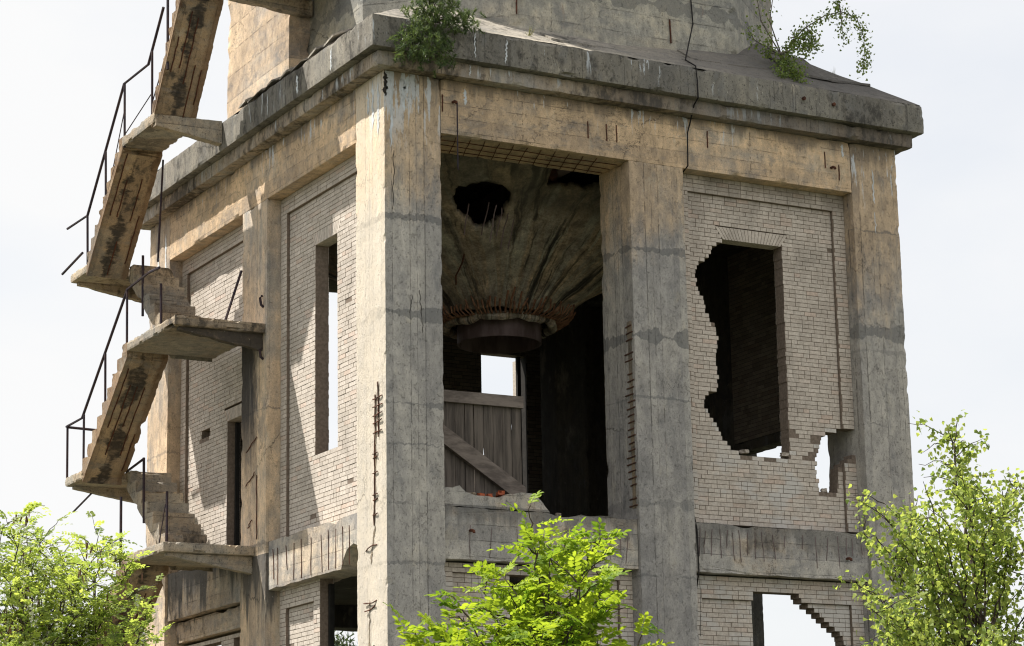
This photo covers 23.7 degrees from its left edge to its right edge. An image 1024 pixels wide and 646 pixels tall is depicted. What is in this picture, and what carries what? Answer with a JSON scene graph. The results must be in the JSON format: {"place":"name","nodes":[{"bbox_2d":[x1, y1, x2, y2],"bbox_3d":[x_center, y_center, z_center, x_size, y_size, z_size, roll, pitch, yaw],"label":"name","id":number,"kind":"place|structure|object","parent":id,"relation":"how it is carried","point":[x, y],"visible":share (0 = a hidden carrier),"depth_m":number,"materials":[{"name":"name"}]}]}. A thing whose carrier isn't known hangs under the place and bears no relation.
{"place":"outdoors","nodes":[
{"label":"outdoors","id":0,"kind":"place"},
{"bbox_2d":[335,631,353,645],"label":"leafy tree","id":1,"kind":"object","parent":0,"point":[337,641],"visible":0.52,"depth_m":65.35,"materials":[{"name":"green plant"}]},
{"bbox_2d":[341,632,357,645],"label":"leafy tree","id":2,"kind":"object","parent":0,"point":[352,642],"visible":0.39,"depth_m":73.73,"materials":[{"name":"green plant"}]},
{"bbox_2d":[0,0,1023,645],"label":"sky","id":3,"kind":"structure","parent":0,"point":[65,65],"materials":[{"name":"white"}]},
{"label":"ground","id":4,"kind":"structure","parent":0,"visible":0},
{"bbox_2d":[0,501,174,645],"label":"locust tree","id":5,"kind":"object","parent":4,"relation":"on","point":[29,628],"visible":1,"depth_m":21.28,"materials":[{"name":"green plant"}]},
{"bbox_2d":[61,0,923,645],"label":"ruined tower","id":6,"kind":"structure","parent":4,"relation":"on","point":[621,286],"depth_m":42.97,"materials":[{"name":"concrete"}]},
{"bbox_2d":[386,0,486,77],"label":"sapling","id":7,"kind":"object","parent":6,"relation":"on","point":[434,13],"visible":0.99,"depth_m":39.81,"materials":[{"name":"green plant"}]},
{"bbox_2d":[456,102,458,169],"bbox_3d":[-0.897,-3.077,40.245,0.030,1.146,0.096,-2,-13,5],"label":"hanging rod","id":8,"kind":"object","parent":6,"relation":"hanging from","point":[457,136],"visible":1,"depth_m":40.22,"materials":[{"name":"metal"}]},
{"bbox_2d":[443,390,525,496],"bbox_3d":[-0.680,2.220,40.326,1.994,2.194,0.131,6,-15,-28],"label":"plank door","id":9,"kind":"structure","parent":6,"relation":"on","point":[469,466],"depth_m":40.49,"materials":[{"name":"grey wood"}]},
{"bbox_2d":[495,490,504,496],"bbox_3d":[-0.194,2.780,39.720,0.116,0.084,0.246,2,-13,-13],"label":"brick fragment","id":10,"kind":"object","parent":6,"relation":"on","point":[500,493],"visible":0.99,"depth_m":39.63,"materials":[{"name":"red brick"}]},
{"bbox_2d":[525,25,534,35],"bbox_3d":[0.327,-4.989,41.472,0.223,0.234,0.157,-3,-13,8],"label":"grass tuft","id":11,"kind":"object","parent":6,"relation":"on","point":[530,33],"visible":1,"depth_m":41.45,"materials":[{"name":"beige plant"}]},
{"bbox_2d":[683,0,699,586],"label":"cable","id":12,"kind":"object","parent":6,"relation":"attached to","point":[683,171],"visible":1,"depth_m":42.46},
{"bbox_2d":[739,449,748,454],"bbox_3d":[4.020,2.230,42.230,0.117,0.070,0.159,9,-16,-37],"label":"brick fragment","id":13,"kind":"object","parent":6,"relation":"on","point":[744,451],"visible":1,"depth_m":42.20,"materials":[{"name":"beige brick"}]},
{"bbox_2d":[779,452,788,456],"bbox_3d":[4.755,2.303,42.661,0.155,0.071,0.126,4,-14,-22],"label":"brick fragment","id":14,"kind":"object","parent":6,"relation":"on","point":[782,454],"visible":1,"depth_m":42.62,"materials":[{"name":"beige brick"}]},
{"bbox_2d":[741,0,874,85],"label":"birch sapling","id":15,"kind":"object","parent":6,"relation":"on","point":[782,62],"visible":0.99,"depth_m":44.62,"materials":[{"name":"green plant"}]},
{"bbox_2d":[383,490,673,645],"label":"locust tree","id":16,"kind":"object","parent":4,"relation":"on","point":[577,625],"visible":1,"depth_m":10.95,"materials":[{"name":"green plant"}]},
{"bbox_2d":[833,409,1023,645],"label":"birch tree","id":17,"kind":"object","parent":4,"relation":"on","point":[973,549],"visible":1,"depth_m":16.55,"materials":[{"name":"green plant"}]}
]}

